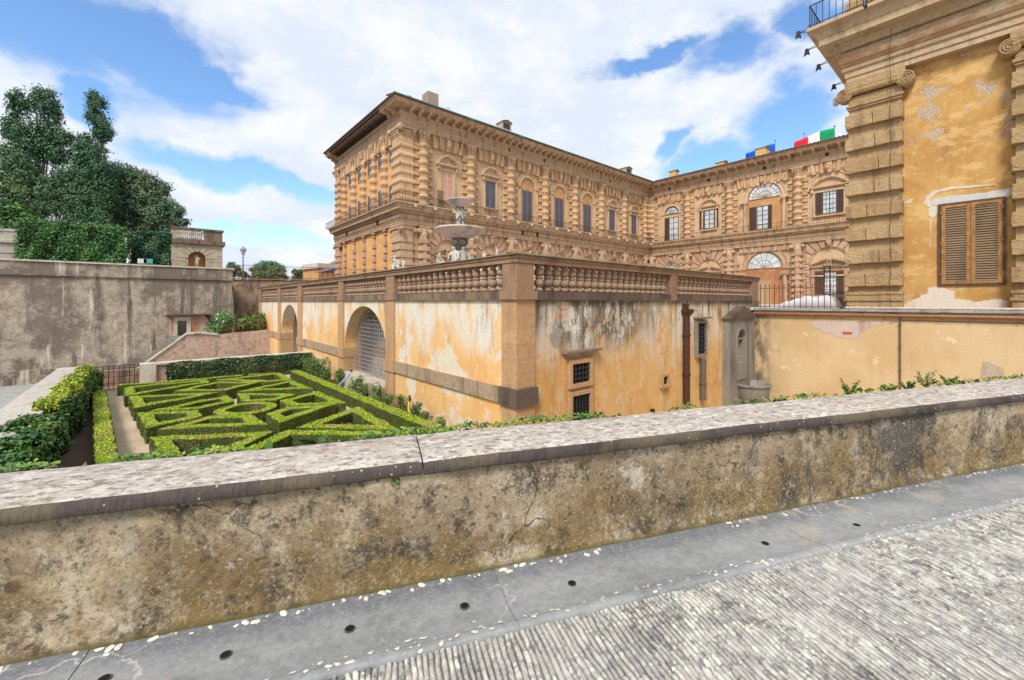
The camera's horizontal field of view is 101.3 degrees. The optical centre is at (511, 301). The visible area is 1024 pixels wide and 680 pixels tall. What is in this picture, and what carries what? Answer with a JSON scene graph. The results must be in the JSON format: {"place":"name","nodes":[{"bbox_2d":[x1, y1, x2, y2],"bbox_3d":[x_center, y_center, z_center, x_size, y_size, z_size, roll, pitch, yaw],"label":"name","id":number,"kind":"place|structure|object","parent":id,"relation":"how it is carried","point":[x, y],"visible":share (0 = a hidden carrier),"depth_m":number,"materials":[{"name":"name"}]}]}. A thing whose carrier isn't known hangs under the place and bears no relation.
{"place":"outdoors","nodes":[
{"label":"outdoors","id":0,"kind":"place"},
{"bbox_2d":[0,384,34,408],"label":"road","id":1,"kind":"structure","parent":0,"point":[8,394],"depth_m":29.99,"materials":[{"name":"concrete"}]},
{"bbox_2d":[0,366,78,437],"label":"garden side wall","id":2,"kind":"structure","parent":1,"relation":"on","point":[21,404],"depth_m":14.67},
{"bbox_2d":[0,393,82,473],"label":"ivy","id":3,"kind":"object","parent":2,"relation":"attached to","point":[45,437],"visible":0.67,"depth_m":10.53,"materials":[{"name":"green plant"}]},
{"bbox_2d":[30,363,96,412],"bbox_3d":[-17.741,3.671,16.811,1.048,1.481,9.984,0,0,-41],"label":"ivy","id":4,"kind":"object","parent":2,"relation":"attached to","point":[74,382],"visible":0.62,"depth_m":15.71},
{"bbox_2d":[64,369,104,444],"bbox_3d":[-18.259,4.111,17.591,1.185,1.588,11.937,0,0,-41],"label":"ivy","id":5,"kind":"object","parent":2,"relation":"attached to","point":[95,382],"visible":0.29,"depth_m":17.26,"materials":[{"name":"green plant"}]},
{"bbox_2d":[0,258,234,386],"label":"retaining wall","id":6,"kind":"structure","parent":1,"relation":"on","point":[54,315],"depth_m":35.63,"materials":[{"name":"stone"}]},
{"bbox_2d":[166,313,214,337],"bbox_3d":[-29.914,3.188,39.625,4.378,4.144,1.700,0,0,-41],"label":"gateway","id":7,"kind":"object","parent":6,"relation":"attached to","point":[180,324],"visible":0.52,"depth_m":38.96,"materials":[{"name":"paint"}]},
{"bbox_2d":[138,329,271,367],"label":"stair wall","id":8,"kind":"structure","parent":1,"relation":"on","point":[194,345],"depth_m":36.03,"materials":[{"name":"stone"}]},
{"bbox_2d":[232,278,568,332],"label":"rubble wall","id":9,"kind":"structure","parent":1,"relation":"on","point":[245,292],"depth_m":45.31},
{"bbox_2d":[229,263,473,281],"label":"balustrade","id":10,"kind":"object","parent":9,"relation":"on","point":[264,277],"visible":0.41,"depth_m":47.42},
{"bbox_2d":[36,368,138,386],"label":"kerb wall","id":11,"kind":"structure","parent":0,"point":[118,380],"depth_m":23.64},
{"bbox_2d":[102,374,351,460],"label":"garden ground","id":12,"kind":"structure","parent":0,"point":[129,437],"depth_m":15.63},
{"bbox_2d":[60,403,93,467],"bbox_3d":[-12.322,4.714,11.826,1.522,0.001,24.000,0,0,-41],"label":"soil strip","id":13,"kind":"object","parent":12,"relation":"on","point":[79,452],"depth_m":13.39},
{"bbox_2d":[91,390,117,464],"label":"box hedge","id":14,"kind":"object","parent":12,"relation":"on","point":[104,445],"visible":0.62,"depth_m":13.72,"materials":[{"name":"green plant"}]},
{"bbox_2d":[123,379,210,407],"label":"box hedge","id":15,"kind":"object","parent":12,"relation":"on","point":[165,388],"visible":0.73,"depth_m":20.73,"materials":[{"name":"green plant"}]},
{"bbox_2d":[136,409,202,443],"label":"box hedge","id":16,"kind":"object","parent":12,"relation":"on","point":[149,424],"visible":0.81,"depth_m":15.15,"materials":[{"name":"green plant"}]},
{"bbox_2d":[128,392,218,420],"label":"box hedge","id":17,"kind":"object","parent":12,"relation":"on","point":[139,403],"visible":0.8,"depth_m":18.21,"materials":[{"name":"green plant"}]},
{"bbox_2d":[117,375,242,395],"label":"box hedge","id":18,"kind":"object","parent":12,"relation":"on","point":[120,387],"visible":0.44,"depth_m":22.07,"materials":[{"name":"green plant"}]},
{"bbox_2d":[149,395,233,416],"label":"box hedge","id":19,"kind":"object","parent":12,"relation":"on","point":[206,408],"visible":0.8,"depth_m":17.05,"materials":[{"name":"green plant"}]},
{"bbox_2d":[148,430,273,458],"bbox_3d":[-8.716,4.447,12.407,3.104,0.625,4.383,0,0,-41],"label":"box hedge","id":20,"kind":"object","parent":12,"relation":"on","point":[181,443],"visible":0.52,"depth_m":12.89,"materials":[{"name":"green plant"}]},
{"bbox_2d":[157,414,267,436],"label":"box hedge","id":21,"kind":"object","parent":12,"relation":"on","point":[231,423],"visible":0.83,"depth_m":14.28,"materials":[{"name":"green plant"}]},
{"bbox_2d":[173,380,261,398],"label":"box hedge","id":22,"kind":"object","parent":12,"relation":"on","point":[228,388],"visible":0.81,"depth_m":20.77,"materials":[{"name":"green plant"}]},
{"bbox_2d":[139,351,311,382],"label":"garden back wall","id":23,"kind":"structure","parent":12,"relation":"on","point":[152,371],"depth_m":23.39,"materials":[{"name":"stone"}]},
{"bbox_2d":[93,364,139,390],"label":"garden gate","id":24,"kind":"structure","parent":23,"relation":"attached to","point":[124,382],"depth_m":22.43,"materials":[{"name":"metal"}]},
{"bbox_2d":[165,352,311,380],"bbox_3d":[-16.417,4.094,25.875,7.715,1.582,0.802,0,0,-41],"label":"ivy","id":25,"kind":"object","parent":23,"relation":"attached to","point":[285,364],"visible":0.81,"depth_m":25.40,"materials":[{"name":"plant"}]},
{"bbox_2d":[213,401,277,422],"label":"box hedge","id":26,"kind":"object","parent":12,"relation":"on","point":[259,410],"visible":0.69,"depth_m":16.70,"materials":[{"name":"green plant"}]},
{"bbox_2d":[215,373,291,386],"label":"box hedge","id":27,"kind":"object","parent":12,"relation":"on","point":[270,379],"visible":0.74,"depth_m":23.12,"materials":[{"name":"green plant"}]},
{"bbox_2d":[237,393,296,408],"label":"box hedge","id":28,"kind":"object","parent":12,"relation":"on","point":[276,398],"visible":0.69,"depth_m":18.64,"materials":[{"name":"green plant"}]},
{"bbox_2d":[236,380,312,395],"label":"box hedge","id":29,"kind":"object","parent":12,"relation":"on","point":[292,387],"visible":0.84,"depth_m":20.26,"materials":[{"name":"green plant"}]},
{"bbox_2d":[265,403,335,434],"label":"box hedge","id":30,"kind":"object","parent":12,"relation":"on","point":[284,419],"visible":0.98,"depth_m":15.78,"materials":[{"name":"green plant"}]},
{"bbox_2d":[279,391,346,413],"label":"box hedge","id":31,"kind":"object","parent":12,"relation":"on","point":[316,398],"visible":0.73,"depth_m":17.91,"materials":[{"name":"green plant"}]},
{"bbox_2d":[240,429,416,450],"bbox_3d":[-5.124,4.442,12.283,5.150,0.630,3.054,0,0,6],"label":"box hedge","id":32,"kind":"object","parent":12,"relation":"on","point":[287,438],"visible":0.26,"depth_m":13.25,"materials":[{"name":"green plant"}]},
{"bbox_2d":[296,406,400,431],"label":"box hedge","id":33,"kind":"object","parent":12,"relation":"on","point":[360,419],"visible":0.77,"depth_m":14.66,"materials":[{"name":"green plant"}]},
{"bbox_2d":[306,371,420,417],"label":"rose bed soil","id":34,"kind":"structure","parent":12,"relation":"on","point":[330,380],"depth_m":25.15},
{"bbox_2d":[307,357,329,377],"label":"rose bush","id":35,"kind":"object","parent":34,"relation":"on","point":[318,366],"visible":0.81,"depth_m":25.32,"materials":[{"name":"green plant"}]},
{"bbox_2d":[319,366,334,381],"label":"rose bush","id":36,"kind":"object","parent":34,"relation":"on","point":[326,374],"visible":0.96,"depth_m":24.43,"materials":[{"name":"green plant"}]},
{"bbox_2d":[332,368,344,385],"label":"rose bush","id":37,"kind":"object","parent":34,"relation":"on","point":[340,378],"visible":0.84,"depth_m":22.76,"materials":[{"name":"green plant"}]},
{"bbox_2d":[347,374,363,392],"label":"rose bush","id":38,"kind":"object","parent":34,"relation":"on","point":[358,381],"visible":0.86,"depth_m":20.87,"materials":[{"name":"green plant"}]},
{"bbox_2d":[367,382,385,400],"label":"rose bush","id":39,"kind":"object","parent":34,"relation":"on","point":[374,389],"visible":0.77,"depth_m":18.96,"materials":[{"name":"green plant"}]},
{"bbox_2d":[379,393,394,406],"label":"rose bush","id":40,"kind":"object","parent":34,"relation":"on","point":[387,401],"visible":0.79,"depth_m":18.16,"materials":[{"name":"green plant"}]},
{"bbox_2d":[394,394,412,411],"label":"rose bush","id":41,"kind":"object","parent":34,"relation":"on","point":[401,402],"visible":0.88,"depth_m":17.11,"materials":[{"name":"green plant"}]},
{"bbox_2d":[410,401,422,417],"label":"rose bush","id":42,"kind":"object","parent":34,"relation":"on","point":[415,408],"visible":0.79,"depth_m":16.13,"materials":[{"name":"green plant"}]},
{"bbox_2d":[290,370,451,434],"bbox_3d":[-7.389,4.444,19.253,0.639,0.622,17.394,0,0,-43],"label":"box hedge","id":43,"kind":"object","parent":12,"relation":"on","point":[396,417],"visible":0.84,"depth_m":17.77,"materials":[{"name":"green plant"}]},
{"bbox_2d":[257,252,760,430],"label":"terrace building","id":44,"kind":"structure","parent":12,"relation":"on","point":[515,344],"depth_m":16.40,"materials":[{"name":"beige paint"}]},
{"bbox_2d":[423,195,489,290],"bbox_3d":[-3.735,-3.686,30.001,8.600,7.971,8.600,0,0,-41],"label":"marble fountain","id":45,"kind":"object","parent":44,"relation":"on","point":[459,233],"visible":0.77,"depth_m":29.41,"materials":[{"name":"grey stone"}]},
{"bbox_2d":[568,357,592,388],"bbox_3d":[2.312,2.432,14.432,1.208,0.954,0.260,0,0,-41],"label":"barred window","id":46,"kind":"structure","parent":44,"relation":"in","point":[580,371],"depth_m":14.35,"materials":[{"name":"stone"}]},
{"bbox_2d":[568,388,592,420],"bbox_3d":[2.312,3.855,14.432,1.208,1.644,0.260,0,0,-41],"label":"barred window","id":47,"kind":"structure","parent":44,"relation":"in","point":[580,401],"depth_m":14.35,"materials":[{"name":"stone"}]},
{"bbox_2d":[694,320,707,356],"bbox_3d":[9.068,1.768,20.237,1.057,1.713,0.260,0,0,-41],"label":"barred window","id":48,"kind":"structure","parent":44,"relation":"in","point":[700,327],"depth_m":20.17,"materials":[{"name":"stone"}]},
{"bbox_2d":[0,378,1023,669],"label":"roadside parapet","id":49,"kind":"structure","parent":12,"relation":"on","point":[104,554],"depth_m":2.42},
{"bbox_2d":[0,402,697,472],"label":"ivy","id":50,"kind":"object","parent":49,"relation":"attached to","point":[40,464],"visible":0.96,"depth_m":2.83,"materials":[{"name":"plant"}]},
{"bbox_2d":[15,378,1013,471],"bbox_3d":[6.702,1.417,5.326,24.080,1.072,0.327,0,0,-18],"label":"ivy","id":51,"kind":"object","parent":49,"relation":"attached to","point":[268,445],"visible":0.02,"depth_m":3.21,"materials":[{"name":"green plant"}]},
{"bbox_2d":[840,378,859,394],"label":"weed","id":52,"kind":"object","parent":49,"relation":"on","point":[845,388],"visible":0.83,"depth_m":4.22,"materials":[{"name":"green plant"}]},
{"bbox_2d":[726,374,1022,404],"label":"ivy","id":53,"kind":"object","parent":49,"relation":"attached to","point":[956,382],"visible":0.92,"depth_m":4.28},
{"bbox_2d":[898,381,916,388],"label":"weed","id":54,"kind":"object","parent":49,"relation":"on","point":[909,385],"visible":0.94,"depth_m":4.51,"materials":[{"name":"green plant"}]},
{"bbox_2d":[914,370,936,386],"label":"weed","id":55,"kind":"object","parent":49,"relation":"on","point":[927,383],"visible":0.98,"depth_m":4.58,"materials":[{"name":"green plant"}]},
{"bbox_2d":[0,0,848,278],"label":"sky","id":56,"kind":"structure","parent":0,"point":[238,105],"materials":[{"name":"blue"}]},
{"bbox_2d":[326,504,1023,679],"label":"cobbled road","id":57,"kind":"structure","parent":0,"point":[942,602],"depth_m":2.06,"materials":[{"name":"stone"}]},
{"bbox_2d":[751,304,777,309],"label":"courtyard ground","id":58,"kind":"structure","parent":0,"point":[765,305],"depth_m":45.26,"materials":[{"name":"stone"}]},
{"bbox_2d":[323,91,848,311],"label":"palace","id":59,"kind":"structure","parent":58,"relation":"on","point":[406,167],"depth_m":77.36,"materials":[{"name":"stone"}]},
{"bbox_2d":[436,155,458,202],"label":"window","id":60,"kind":"structure","parent":59,"relation":"in","point":[447,166],"depth_m":65.47,"materials":[{"name":"stone"}]},
{"bbox_2d":[481,167,500,210],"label":"window","id":61,"kind":"structure","parent":59,"relation":"in","point":[491,177],"depth_m":71.00,"materials":[{"name":"stone"}]},
{"bbox_2d":[516,173,538,223],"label":"window","id":62,"kind":"structure","parent":59,"relation":"in","point":[527,187],"depth_m":76.66,"materials":[{"name":"stone"}]},
{"bbox_2d":[550,182,569,227],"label":"window","id":63,"kind":"structure","parent":59,"relation":"in","point":[559,199],"depth_m":82.22,"materials":[{"name":"stone"}]},
{"bbox_2d":[579,190,595,233],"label":"window","id":64,"kind":"structure","parent":59,"relation":"in","point":[587,206],"depth_m":87.80,"materials":[{"name":"stone"}]},
{"bbox_2d":[606,199,618,232],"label":"window","id":65,"kind":"structure","parent":59,"relation":"in","point":[612,205],"depth_m":93.23,"materials":[{"name":"stone"}]},
{"bbox_2d":[629,205,639,235],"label":"window","id":66,"kind":"structure","parent":59,"relation":"in","point":[634,211],"depth_m":98.81,"materials":[{"name":"stone"}]},
{"bbox_2d":[660,202,682,241],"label":"window","id":67,"kind":"structure","parent":59,"relation":"in","point":[671,226],"depth_m":98.69,"materials":[{"name":"stone"}]},
{"bbox_2d":[698,199,719,230],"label":"window","id":68,"kind":"structure","parent":59,"relation":"in","point":[708,218],"depth_m":91.92,"materials":[{"name":"stone"}]},
{"bbox_2d":[746,139,775,157],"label":"flag","id":69,"kind":"object","parent":59,"relation":"on","point":[771,150],"visible":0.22,"depth_m":88.63,"materials":[{"name":"blue fabric"}]},
{"bbox_2d":[739,177,789,231],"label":"window","id":70,"kind":"structure","parent":59,"relation":"in","point":[769,210],"depth_m":83.53,"materials":[{"name":"stone"}]},
{"bbox_2d":[739,250,789,311],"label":"window","id":71,"kind":"structure","parent":59,"relation":"in","point":[767,266],"depth_m":82.78,"materials":[{"name":"stone"}]},
{"bbox_2d":[794,125,835,146],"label":"flag","id":72,"kind":"object","parent":59,"relation":"attached to","point":[823,135],"visible":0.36,"depth_m":80.29,"materials":[{"name":"multicoloured fabric"}]},
{"bbox_2d":[809,175,848,217],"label":"window","id":73,"kind":"structure","parent":59,"relation":"in","point":[832,187],"depth_m":75.56,"materials":[{"name":"stone"}]},
{"bbox_2d":[810,267,847,297],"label":"window","id":74,"kind":"structure","parent":59,"relation":"in","point":[838,277],"depth_m":75.78,"materials":[{"name":"glass"}]},
{"bbox_2d":[768,295,844,308],"bbox_3d":[17.358,0.031,24.604,3.000,0.818,3.800,0,0,-41],"label":"tarpaulin","id":75,"kind":"object","parent":58,"relation":"on","point":[815,301],"visible":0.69,"depth_m":23.28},
{"bbox_2d":[820,261,847,307],"bbox_3d":[18.102,-0.731,23.441,0.448,3.457,1.608,0,0,-41],"label":"gate frame","id":76,"kind":"object","parent":58,"relation":"on","point":[829,266],"visible":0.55,"depth_m":23.71,"materials":[{"name":"metal"}]},
{"bbox_2d":[795,0,1023,310],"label":"pavilion","id":77,"kind":"structure","parent":58,"relation":"on","point":[931,94],"depth_m":19.38,"materials":[{"name":"yellow paint"}]},
{"bbox_2d":[938,196,1005,285],"bbox_3d":[20.297,-2.600,18.567,0.210,3.760,2.030,0,0,-41],"label":"window","id":78,"kind":"structure","parent":77,"relation":"in","point":[970,239],"depth_m":18.47,"materials":[{"name":"brown wood"}]},
{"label":"upper garden","id":79,"kind":"structure","parent":0,"visible":0},
{"bbox_2d":[0,228,18,258],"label":"balustraded block","id":80,"kind":"structure","parent":79,"relation":"on","point":[7,250],"depth_m":35.64,"materials":[{"name":"stone"}]},
{"bbox_2d":[0,200,43,231],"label":"bush","id":81,"kind":"object","parent":80,"relation":"on","point":[7,215],"visible":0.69,"depth_m":36.80,"materials":[{"name":"green plant"}]},
{"bbox_2d":[0,138,57,218],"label":"holm oak","id":82,"kind":"object","parent":79,"relation":"on","point":[17,167],"visible":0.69,"depth_m":59.16,"materials":[{"name":"green plant"}]},
{"bbox_2d":[0,83,77,200],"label":"cypress","id":83,"kind":"object","parent":79,"relation":"on","point":[47,142],"visible":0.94,"depth_m":61.28,"materials":[{"name":"green plant"}]},
{"bbox_2d":[0,208,110,225],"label":"clipped hedge","id":84,"kind":"object","parent":79,"relation":"on","point":[80,221],"visible":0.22,"depth_m":54.57,"materials":[{"name":"green plant"}]},
{"bbox_2d":[31,162,112,222],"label":"holm oak","id":85,"kind":"object","parent":79,"relation":"on","point":[62,191],"visible":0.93,"depth_m":55.14,"materials":[{"name":"green plant"}]},
{"bbox_2d":[13,215,132,263],"bbox_3d":[-39.559,-4.664,38.359,7.407,5.403,4.708,0,0,-41],"label":"clipped hedge","id":86,"kind":"object","parent":79,"relation":"on","point":[40,239],"visible":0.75,"depth_m":36.68,"materials":[{"name":"green plant"}]},
{"bbox_2d":[61,131,128,214],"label":"cypress","id":87,"kind":"object","parent":79,"relation":"on","point":[90,158],"visible":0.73,"depth_m":58.40,"materials":[{"name":"green plant"}]},
{"bbox_2d":[81,87,117,203],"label":"cypress","id":88,"kind":"object","parent":79,"relation":"on","point":[103,132],"visible":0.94,"depth_m":64.53,"materials":[{"name":"green plant"}]},
{"bbox_2d":[128,229,172,265],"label":"clipped hedge","id":89,"kind":"object","parent":79,"relation":"on","point":[155,246],"visible":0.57,"depth_m":43.24,"materials":[{"name":"green plant"}]},
{"bbox_2d":[109,159,192,236],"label":"holm oak","id":90,"kind":"object","parent":79,"relation":"on","point":[155,207],"visible":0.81,"depth_m":62.12,"materials":[{"name":"green plant"}]},
{"bbox_2d":[169,226,224,267],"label":"niche building","id":91,"kind":"structure","parent":79,"relation":"on","point":[187,245],"depth_m":53.04,"materials":[{"name":"stone"}]},
{"bbox_2d":[254,260,286,272],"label":"umbrella pine","id":92,"kind":"object","parent":79,"relation":"on","point":[270,263],"visible":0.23,"depth_m":147.96,"materials":[{"name":"green plant"}]},
{"bbox_2d":[290,268,302,278],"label":"round tree","id":93,"kind":"object","parent":79,"relation":"on","point":[298,273],"visible":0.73,"depth_m":128.39,"materials":[{"name":"green plant"}]},
{"bbox_2d":[301,258,334,279],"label":"pedimented house","id":94,"kind":"structure","parent":79,"relation":"on","point":[310,273],"depth_m":107.06,"materials":[{"name":"paint"}]},
{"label":"planted bank","id":95,"kind":"structure","parent":0,"visible":0},
{"bbox_2d":[143,335,181,362],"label":"stone steps","id":96,"kind":"structure","parent":95,"relation":"on","point":[169,341],"depth_m":36.11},
{"bbox_2d":[203,308,237,333],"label":"flowering bush","id":97,"kind":"object","parent":95,"relation":"on","point":[224,321],"visible":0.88,"depth_m":37.55,"materials":[{"name":"green plant"}]},
{"bbox_2d":[234,312,254,332],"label":"flowering bush","id":98,"kind":"object","parent":95,"relation":"on","point":[243,319],"visible":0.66,"depth_m":38.72,"materials":[{"name":"green plant"}]},
{"bbox_2d":[239,312,266,330],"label":"flowering bush","id":99,"kind":"object","parent":95,"relation":"on","point":[258,318],"visible":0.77,"depth_m":39.41,"materials":[{"name":"green plant"}]},
{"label":"yard ground","id":100,"kind":"structure","parent":0,"visible":0},
{"bbox_2d":[721,306,772,405],"bbox_3d":[12.780,2.960,22.533,3.772,5.480,1.870,0,0,-41],"label":"wall fountain","id":101,"kind":"object","parent":100,"relation":"on","point":[739,381],"depth_m":22.22,"materials":[{"name":"stone"}]},
{"bbox_2d":[753,307,1023,400],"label":"yard wall","id":102,"kind":"structure","parent":100,"relation":"on","point":[809,351],"depth_m":20.13,"materials":[{"name":"beige paint"}]},
{"bbox_2d":[758,281,845,308],"bbox_3d":[15.726,-0.345,22.971,0.066,1.410,4.050,0,0,-41],"label":"iron fence","id":103,"kind":"object","parent":102,"relation":"on","point":[812,306],"visible":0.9,"depth_m":22.71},
{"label":"road bed","id":104,"kind":"structure","parent":0,"visible":0},
{"bbox_2d":[0,649,88,679],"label":"gutter slab","id":105,"kind":"structure","parent":104,"relation":"on","point":[56,667],"depth_m":1.84,"materials":[{"name":"stone"}]},
{"bbox_2d":[69,614,265,679],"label":"gutter slab","id":106,"kind":"structure","parent":104,"relation":"on","point":[184,655],"depth_m":1.92,"materials":[{"name":"stone"}]},
{"bbox_2d":[219,650,231,659],"bbox_3d":[-1.313,1.623,1.924,0.050,0.014,0.050,0,0,-41],"label":"drain hole","id":107,"kind":"object","parent":106,"relation":"in","point":[226,654],"visible":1,"depth_m":1.92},
{"bbox_2d":[244,570,519,679],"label":"gutter slab","id":108,"kind":"structure","parent":104,"relation":"on","point":[292,640],"depth_m":2.08,"materials":[{"name":"stone"}]},
{"bbox_2d":[0,464,1023,679],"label":"lime crust","id":109,"kind":"object","parent":104,"relation":"on","point":[244,622],"visible":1,"depth_m":2.17},
{"bbox_2d":[494,542,672,629],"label":"gutter slab","id":110,"kind":"structure","parent":104,"relation":"on","point":[541,588],"depth_m":2.40,"materials":[{"name":"stone"}]},
{"bbox_2d":[625,514,831,590],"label":"gutter slab","id":111,"kind":"structure","parent":104,"relation":"on","point":[677,558],"depth_m":2.72,"materials":[{"name":"stone"}]},
{"bbox_2d":[767,471,1023,551],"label":"gutter slab","id":112,"kind":"structure","parent":104,"relation":"on","point":[833,527],"depth_m":3.25,"materials":[{"name":"stone"}]},
{"bbox_2d":[983,463,1023,484],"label":"gutter slab","id":113,"kind":"structure","parent":104,"relation":"on","point":[1014,474],"depth_m":3.96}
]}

